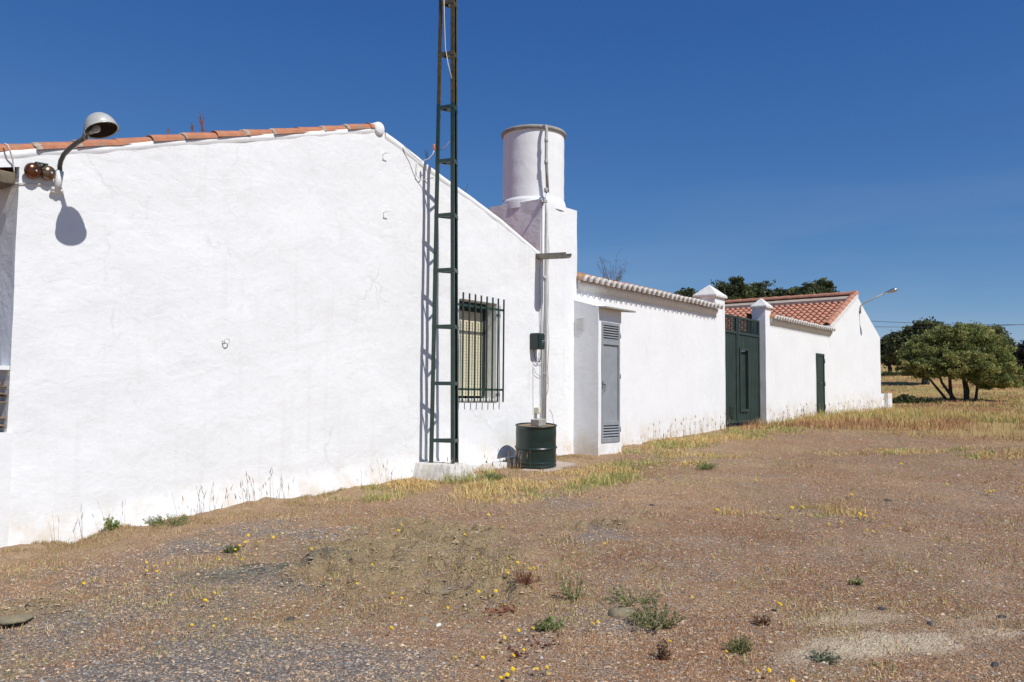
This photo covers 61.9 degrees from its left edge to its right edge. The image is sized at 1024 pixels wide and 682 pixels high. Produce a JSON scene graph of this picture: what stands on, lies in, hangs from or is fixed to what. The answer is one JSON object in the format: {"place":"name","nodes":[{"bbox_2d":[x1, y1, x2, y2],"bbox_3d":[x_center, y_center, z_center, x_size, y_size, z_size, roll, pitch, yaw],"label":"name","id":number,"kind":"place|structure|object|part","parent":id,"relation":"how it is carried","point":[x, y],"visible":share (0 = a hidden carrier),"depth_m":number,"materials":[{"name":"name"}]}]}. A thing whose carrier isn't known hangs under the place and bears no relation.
{"place":"outdoors","nodes":[
{"label":"outdoors","id":0,"kind":"place"},
{"bbox_2d":[0,363,1023,681],"bbox_3d":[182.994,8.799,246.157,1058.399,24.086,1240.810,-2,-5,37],"label":"ground","id":1,"kind":"structure","parent":0,"point":[456,599],"depth_m":5.98,"materials":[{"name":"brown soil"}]},
{"bbox_2d":[0,365,12,547],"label":"wall","id":2,"kind":"structure","parent":1,"relation":"on","point":[6,444],"depth_m":6.89,"materials":[{"name":"paint"}]},
{"bbox_2d":[0,613,33,624],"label":"stone","id":3,"kind":"object","parent":1,"relation":"on","point":[9,619],"visible":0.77,"depth_m":4.94,"materials":[{"name":"beige stone"}]},
{"bbox_2d":[103,516,120,529],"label":"leafy weed","id":4,"kind":"object","parent":1,"relation":"on","point":[111,524],"visible":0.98,"depth_m":7.43,"materials":[{"name":"green plant"}]},
{"bbox_2d":[142,513,194,526],"bbox_3d":[-3.143,1.636,7.807,0.449,0.122,0.422,2,-4,-27],"label":"bushy weed","id":5,"kind":"object","parent":1,"relation":"on","point":[170,520],"visible":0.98,"depth_m":7.77,"materials":[{"name":"green"}]},
{"bbox_2d":[222,543,240,552],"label":"leafy weed","id":6,"kind":"object","parent":1,"relation":"on","point":[230,549],"visible":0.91,"depth_m":6.55,"materials":[{"name":"green plant"}]},
{"bbox_2d":[0,122,571,546],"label":"farmhouse","id":7,"kind":"object","parent":1,"relation":"on","point":[142,279],"visible":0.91,"depth_m":8.76,"materials":[{"name":"paint"}]},
{"bbox_2d":[4,143,14,172],"bbox_3d":[-4.115,-1.502,7.001,0.041,0.227,0.110,-1,-4,18],"label":"cable","id":8,"kind":"object","parent":7,"relation":"on","point":[11,157],"visible":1,"depth_m":7.01,"materials":[{"name":"grey plastic"}]},
{"bbox_2d":[15,183,50,186],"bbox_3d":[-4.011,-1.309,7.170,0.010,0.048,0.358,-2,-5,37],"label":"cable","id":9,"kind":"object","parent":7,"relation":"attached to","point":[33,183],"visible":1,"depth_m":7.17,"materials":[{"name":"grey plastic"}]},
{"bbox_2d":[24,162,55,179],"bbox_3d":[-3.961,-1.424,7.168,0.120,0.149,0.255,-2,-5,37],"label":"bell unit","id":10,"kind":"object","parent":7,"relation":"attached to","point":[36,170],"visible":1,"depth_m":7.14,"materials":[{"name":"orange metal"}]},
{"bbox_2d":[50,112,118,193],"bbox_3d":[-3.573,-1.571,7.149,0.767,0.596,0.270,-2,-5,37],"label":"wall lamp","id":11,"kind":"object","parent":7,"relation":"attached to","point":[99,125],"visible":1,"depth_m":7.11,"materials":[{"name":"white metal"}]},
{"bbox_2d":[198,111,206,131],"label":"roof weed","id":12,"kind":"object","parent":7,"relation":"on","point":[201,126],"visible":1,"depth_m":8.52,"materials":[{"name":"brown"}]},
{"bbox_2d":[429,0,458,463],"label":"lattice mast","id":13,"kind":"object","parent":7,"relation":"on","point":[452,162],"visible":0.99,"depth_m":10.79,"materials":[{"name":"metal"}]},
{"bbox_2d":[404,146,433,161],"bbox_3d":[-1.179,-2.359,10.775,0.396,0.173,0.070,2,-4,-16],"label":"cable","id":14,"kind":"object","parent":13,"relation":"attached to","point":[417,158],"visible":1,"depth_m":10.79,"materials":[{"name":"grey plastic"}]},
{"bbox_2d":[444,4,451,78],"bbox_3d":[-0.815,-3.942,10.871,0.134,1.251,0.045,0,-4,12],"label":"cable","id":15,"kind":"object","parent":13,"relation":"attached to","point":[445,40],"visible":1,"depth_m":10.88,"materials":[{"name":"grey plastic"}]},
{"bbox_2d":[458,301,496,400],"bbox_3d":[-0.562,0.140,11.855,0.298,1.382,0.846,-2,-5,37],"label":"window","id":16,"kind":"structure","parent":7,"relation":"in","point":[465,369],"depth_m":12.00,"materials":[{"name":"grey"}]},
{"bbox_2d":[485,456,515,462],"bbox_3d":[-0.039,1.647,11.984,0.042,0.097,1.101,-2,-4,34],"label":"loose pipe","id":17,"kind":"object","parent":7,"relation":"on","point":[505,459],"visible":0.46,"depth_m":11.79,"materials":[{"name":"white paint"}]},
{"bbox_2d":[533,360,537,416],"bbox_3d":[0.352,0.714,12.802,0.007,0.848,0.124,-2,-5,37],"label":"cable","id":18,"kind":"object","parent":7,"relation":"attached to","point":[533,388],"visible":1,"depth_m":12.76,"materials":[{"name":"grey plastic"}]},
{"bbox_2d":[530,333,544,349],"bbox_3d":[0.384,0.005,12.761,0.170,0.242,0.167,-2,-5,37],"label":"meter box","id":19,"kind":"object","parent":7,"relation":"attached to","point":[537,341],"visible":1,"depth_m":12.70,"materials":[{"name":"green paint"}]},
{"bbox_2d":[539,334,544,348],"bbox_3d":[0.444,0.006,12.716,0.014,0.210,0.145,-2,-5,37],"label":"door","id":20,"kind":"structure","parent":19,"relation":"in","point":[541,337],"depth_m":12.71,"materials":[{"name":"green paint"}]},
{"bbox_2d":[534,407,540,412],"bbox_3d":[0.387,1.039,12.782,0.080,0.090,0.070,-2,-5,37],"label":"socket box","id":21,"kind":"object","parent":7,"relation":"attached to","point":[537,409],"visible":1,"depth_m":12.76,"materials":[{"name":"white paint"}]},
{"bbox_2d":[283,617,295,620],"bbox_3d":[-1.324,1.670,5.101,0.056,0.042,0.097,-2,-5,37],"label":"stone","id":22,"kind":"object","parent":1,"relation":"on","point":[289,619],"visible":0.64,"depth_m":5.08,"materials":[{"name":"grey stone"}]},
{"bbox_2d":[419,617,429,621],"bbox_3d":[-0.527,1.667,5.076,0.065,0.047,0.107,-2,-5,37],"label":"stone","id":23,"kind":"object","parent":1,"relation":"on","point":[425,619],"visible":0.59,"depth_m":5.06,"materials":[{"name":"beige stone"}]},
{"bbox_2d":[429,589,450,594],"bbox_3d":[-0.478,1.635,5.555,0.115,0.044,0.149,-2,-5,37],"label":"stone","id":24,"kind":"object","parent":1,"relation":"on","point":[444,592],"visible":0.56,"depth_m":5.53,"materials":[{"name":"beige stone"}]},
{"bbox_2d":[482,473,504,479],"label":"bushy weed","id":25,"kind":"object","parent":1,"relation":"on","point":[489,476],"visible":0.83,"depth_m":10.42,"materials":[{"name":"green plant"}]},
{"bbox_2d":[485,604,516,613],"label":"red leaf plant","id":26,"kind":"object","parent":1,"relation":"on","point":[502,609],"visible":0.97,"depth_m":5.09,"materials":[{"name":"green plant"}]},
{"bbox_2d":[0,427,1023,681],"bbox_3d":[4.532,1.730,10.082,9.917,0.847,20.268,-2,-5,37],"label":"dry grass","id":27,"kind":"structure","parent":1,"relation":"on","point":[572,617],"depth_m":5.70,"materials":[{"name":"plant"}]},
{"bbox_2d":[0,399,1023,679],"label":"grass","id":28,"kind":"structure","parent":1,"relation":"on","point":[594,479],"depth_m":9.31,"materials":[{"name":"plant"}]},
{"bbox_2d":[507,646,527,658],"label":"red leaf plant","id":29,"kind":"object","parent":1,"relation":"on","point":[515,652],"visible":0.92,"depth_m":4.43,"materials":[{"name":"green plant"}]},
{"bbox_2d":[512,569,541,584],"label":"red weed","id":30,"kind":"object","parent":1,"relation":"on","point":[525,581],"visible":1,"depth_m":5.53,"materials":[{"name":"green plant"}]},
{"bbox_2d":[489,124,576,455],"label":"water tank tower","id":31,"kind":"structure","parent":1,"relation":"on","point":[518,210],"depth_m":13.39,"materials":[{"name":"paint"}]},
{"bbox_2d":[540,199,546,418],"bbox_3d":[0.461,-0.471,12.950,0.078,3.390,0.128,-2,-5,37],"label":"conduit pipe","id":32,"kind":"object","parent":31,"relation":"attached to","point":[542,201],"visible":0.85,"depth_m":12.96,"materials":[{"name":"white paint"}]},
{"bbox_2d":[542,125,548,418],"bbox_3d":[0.489,-1.073,13.205,0.138,4.628,0.364,1,-4,-12],"label":"water pipe","id":33,"kind":"object","parent":31,"relation":"attached to","point":[546,190],"visible":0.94,"depth_m":13.07,"materials":[{"name":"white metal"}]},
{"bbox_2d":[543,236,548,409],"bbox_3d":[0.531,-0.440,13.075,0.009,2.997,0.148,-2,-5,37],"label":"cable","id":34,"kind":"object","parent":31,"relation":"attached to","point":[548,326],"visible":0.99,"depth_m":13.11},
{"bbox_2d":[519,633,559,647],"bbox_3d":[0.151,1.617,4.630,0.245,0.052,0.231,-2,-5,37],"label":"red leaf plant","id":35,"kind":"object","parent":1,"relation":"on","point":[535,635],"visible":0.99,"depth_m":4.63,"materials":[{"name":"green plant"}]},
{"bbox_2d":[519,467,562,471],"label":"paving slab","id":36,"kind":"structure","parent":1,"relation":"on","point":[548,469],"depth_m":11.58,"materials":[{"name":"grey concrete"}]},
{"bbox_2d":[515,422,556,468],"bbox_3d":[0.333,1.447,11.879,0.594,0.571,0.594,1,1,37],"label":"oil drum","id":37,"kind":"object","parent":36,"relation":"on","point":[539,442],"visible":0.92,"depth_m":11.64,"materials":[{"name":"green paint"}]},
{"bbox_2d":[531,418,545,425],"bbox_3d":[0.368,1.133,11.901,0.140,0.089,0.176,1,1,37],"label":"concrete block","id":38,"kind":"object","parent":37,"relation":"on","point":[538,422],"depth_m":11.84,"materials":[{"name":"grey concrete"}]},
{"bbox_2d":[531,613,564,632],"bbox_3d":[0.220,1.595,4.837,0.185,0.093,0.191,-2,-5,37],"label":"leafy weed","id":39,"kind":"object","parent":1,"relation":"on","point":[549,622],"visible":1,"depth_m":4.82,"materials":[{"name":"green plant"}]},
{"bbox_2d":[555,461,575,467],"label":"paving slab","id":40,"kind":"structure","parent":1,"relation":"on","point":[562,464],"depth_m":12.03,"materials":[{"name":"grey concrete"}]},
{"bbox_2d":[559,572,588,601],"bbox_3d":[0.385,1.552,5.378,0.174,0.180,0.245,-2,-5,37],"label":"stalky weed","id":41,"kind":"object","parent":1,"relation":"on","point":[570,596],"visible":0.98,"depth_m":5.39,"materials":[{"name":"green plant"}]},
{"bbox_2d":[573,300,635,455],"bbox_3d":[1.500,0.855,13.811,0.632,3.010,0.928,-2,-5,37],"label":"utility cupboard","id":42,"kind":"object","parent":1,"relation":"on","point":[597,382],"visible":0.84,"depth_m":13.56,"materials":[{"name":"paint"}]},
{"bbox_3d":[1.598,0.658,13.660,0.099,1.914,0.579,-2,-5,37],"label":"door","id":43,"kind":"part","parent":42,"relation":"part of","materials":[{"name":"grey paint"}]},
{"bbox_2d":[608,607,635,617],"bbox_3d":[0.649,1.631,5.078,0.170,0.094,0.164,-2,-5,37],"label":"stone","id":44,"kind":"object","parent":1,"relation":"on","point":[617,612],"visible":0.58,"depth_m":5.04,"materials":[{"name":"beige stone"}]},
{"bbox_2d":[605,583,665,606],"bbox_3d":[0.741,1.573,5.290,0.361,0.129,0.252,2,-4,-22],"label":"stalky weed","id":45,"kind":"object","parent":1,"relation":"on","point":[630,596],"visible":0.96,"depth_m":5.29,"materials":[{"name":"green"}]},
{"bbox_2d":[576,272,723,445],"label":"courtyard wall","id":46,"kind":"structure","parent":1,"relation":"on","point":[668,373],"depth_m":16.06,"materials":[{"name":"paint"}]},
{"bbox_2d":[626,600,686,631],"bbox_3d":[0.814,1.551,4.833,0.319,0.158,0.321,2,-4,-18],"label":"bushy weed","id":47,"kind":"object","parent":1,"relation":"on","point":[642,622],"visible":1,"depth_m":4.84,"materials":[{"name":"green plant"}]},
{"bbox_2d":[652,640,672,659],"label":"tiny weed","id":48,"kind":"object","parent":1,"relation":"on","point":[662,654],"visible":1,"depth_m":4.36,"materials":[{"name":"red plant"}]},
{"bbox_2d":[674,287,697,296],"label":"oak tree","id":49,"kind":"object","parent":1,"relation":"on","point":[689,291],"visible":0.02,"depth_m":51.44,"materials":[{"name":"green plant"}]},
{"bbox_2d":[695,461,717,469],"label":"bushy weed","id":50,"kind":"object","parent":1,"relation":"on","point":[706,467],"visible":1,"depth_m":11.74,"materials":[{"name":"green plant"}]},
{"bbox_2d":[692,285,726,429],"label":"gate pier","id":51,"kind":"structure","parent":1,"relation":"on","point":[709,293],"depth_m":18.25,"materials":[{"name":"paint"}]},
{"bbox_2d":[710,275,754,299],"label":"oak tree","id":52,"kind":"object","parent":1,"relation":"on","point":[735,288],"visible":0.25,"depth_m":53.57,"materials":[{"name":"green plant"}]},
{"bbox_2d":[721,635,754,653],"bbox_3d":[1.185,1.591,4.477,0.175,0.097,0.171,-1,-4,22],"label":"tiny weed","id":53,"kind":"object","parent":1,"relation":"on","point":[741,646],"visible":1,"depth_m":4.46,"materials":[{"name":"green plant"}]},
{"bbox_2d":[750,298,772,423],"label":"gate pier","id":54,"kind":"structure","parent":1,"relation":"on","point":[761,308],"depth_m":20.42,"materials":[{"name":"paint"}]},
{"bbox_2d":[725,314,760,422],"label":"metal gate","id":55,"kind":"structure","parent":54,"relation":"attached to","point":[742,374],"depth_m":19.65,"materials":[{"name":"green metal"}]},
{"bbox_2d":[739,348,748,411],"bbox_3d":[5.309,0.894,19.641,0.111,1.458,0.504,-2,-5,37],"label":"wicket door","id":56,"kind":"structure","parent":55,"relation":"in","point":[743,356],"depth_m":19.75,"materials":[{"name":"green paint"}]},
{"bbox_2d":[752,614,770,625],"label":"tiny weed","id":57,"kind":"object","parent":1,"relation":"on","point":[760,623],"visible":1,"depth_m":4.85,"materials":[{"name":"red plant"}]},
{"bbox_2d":[746,279,779,298],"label":"oak tree","id":58,"kind":"object","parent":1,"relation":"on","point":[757,288],"visible":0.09,"depth_m":55.74,"materials":[{"name":"green plant"}]},
{"bbox_2d":[772,287,791,296],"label":"oak tree","id":59,"kind":"object","parent":1,"relation":"on","point":[781,291],"visible":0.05,"depth_m":60.03,"materials":[{"name":"green plant"}]},
{"bbox_2d":[746,313,835,421],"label":"courtyard wall","id":60,"kind":"structure","parent":1,"relation":"on","point":[796,346],"depth_m":22.00,"materials":[{"name":"paint"}]},
{"bbox_2d":[816,353,825,413],"bbox_3d":[8.517,1.174,23.452,0.113,1.657,0.603,-2,-5,37],"label":"plank door","id":61,"kind":"structure","parent":60,"relation":"attached to","point":[820,379],"depth_m":23.43,"materials":[{"name":"green paint"}]},
{"bbox_2d":[725,290,880,412],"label":"barn","id":62,"kind":"structure","parent":1,"relation":"on","point":[855,356],"depth_m":26.62,"materials":[{"name":"paint"}]},
{"bbox_2d":[859,288,897,313],"bbox_3d":[11.358,-1.252,26.471,1.124,0.740,0.191,-2,-4,33],"label":"street lamp","id":63,"kind":"object","parent":62,"relation":"attached to","point":[892,290],"visible":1,"depth_m":26.37,"materials":[{"name":"grey metal"}]},
{"bbox_2d":[785,281,822,295],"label":"oak tree","id":64,"kind":"object","parent":1,"relation":"on","point":[811,288],"visible":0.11,"depth_m":53.88,"materials":[{"name":"green plant"}]},
{"bbox_2d":[809,649,840,664],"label":"tiny weed","id":65,"kind":"object","parent":1,"relation":"on","point":[822,656],"visible":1,"depth_m":4.30,"materials":[{"name":"green plant"}]},
{"bbox_2d":[811,277,839,292],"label":"oak tree","id":66,"kind":"object","parent":1,"relation":"on","point":[828,286],"visible":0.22,"depth_m":56.22,"materials":[{"name":"green plant"}]},
{"bbox_2d":[848,574,864,584],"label":"tiny weed","id":67,"kind":"object","parent":1,"relation":"on","point":[857,580],"visible":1,"depth_m":5.64,"materials":[{"name":"green plant"}]},
{"bbox_2d":[713,364,1023,448],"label":"meadow grass","id":68,"kind":"structure","parent":1,"relation":"on","point":[908,414],"depth_m":21.81,"materials":[{"name":"yellow plant"}]},
{"bbox_2d":[881,394,883,406],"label":"end wall","id":69,"kind":"structure","parent":1,"relation":"on","point":[882,398],"depth_m":28.79,"materials":[{"name":"paint"}]},
{"bbox_2d":[881,393,891,409],"bbox_3d":[12.713,2.441,29.196,0.449,1.308,0.542,-2,-5,37],"label":"end post","id":70,"kind":"object","parent":1,"relation":"on","point":[888,398],"visible":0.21,"depth_m":28.95,"materials":[{"name":"paint"}]},
{"bbox_2d":[880,334,896,371],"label":"oak tree","id":71,"kind":"object","parent":1,"relation":"on","point":[882,344],"visible":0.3,"depth_m":73.56,"materials":[{"name":"green plant"}]},
{"bbox_2d":[880,330,909,375],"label":"oak tree","id":72,"kind":"object","parent":1,"relation":"on","point":[889,353],"visible":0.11,"depth_m":66.02,"materials":[{"name":"green plant"}]},
{"bbox_2d":[881,371,916,375],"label":"bush","id":73,"kind":"object","parent":1,"relation":"on","point":[890,373],"visible":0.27,"depth_m":71.70,"materials":[{"name":"green plant"}]},
{"bbox_2d":[892,394,917,403],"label":"bush","id":74,"kind":"object","parent":1,"relation":"on","point":[902,398],"visible":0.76,"depth_m":37.84,"materials":[{"name":"green plant"}]},
{"bbox_2d":[887,316,945,384],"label":"oak tree","id":75,"kind":"object","parent":1,"relation":"on","point":[918,327],"visible":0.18,"depth_m":55.85,"materials":[{"name":"green plant"}]},
{"bbox_2d":[916,397,941,403],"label":"bush","id":76,"kind":"object","parent":1,"relation":"on","point":[924,400],"visible":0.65,"depth_m":37.80,"materials":[{"name":"green plant"}]},
{"bbox_2d":[894,320,1023,400],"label":"olive tree","id":77,"kind":"object","parent":1,"relation":"on","point":[964,352],"visible":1,"depth_m":39.45,"materials":[{"name":"green plant"}]},
{"bbox_2d":[991,662,998,666],"bbox_3d":[2.395,1.610,4.228,0.042,0.038,0.073,-2,-5,37],"label":"stone","id":78,"kind":"object","parent":1,"relation":"on","point":[996,664],"visible":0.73,"depth_m":4.21,"materials":[{"name":"grey stone"}]},
{"bbox_2d":[985,323,1016,354],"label":"oak tree","id":79,"kind":"object","parent":1,"relation":"on","point":[1000,330],"visible":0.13,"depth_m":67.60,"materials":[{"name":"green plant"}]},
{"bbox_2d":[1002,340,1023,385],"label":"oak tree","id":80,"kind":"object","parent":1,"relation":"on","point":[1018,353],"visible":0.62,"depth_m":51.71,"materials":[{"name":"green plant"}]},
{"bbox_2d":[0,0,1023,345],"label":"sky","id":81,"kind":"structure","parent":0,"point":[872,148],"materials":[{"name":"blue"}]},
{"bbox_2d":[597,251,626,281],"bbox_3d":[1.845,-1.287,15.645,0.718,0.656,0.855,-2,-5,37],"label":"dead shrub","id":82,"kind":"object","parent":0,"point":[603,269],"visible":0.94,"depth_m":15.61,"materials":[{"name":"brown plant"}]},
{"bbox_2d":[875,321,1019,324],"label":"power wire","id":83,"kind":"object","parent":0,"point":[954,324],"visible":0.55,"depth_m":43.99,"materials":[{"name":"grey metal"}]}
]}

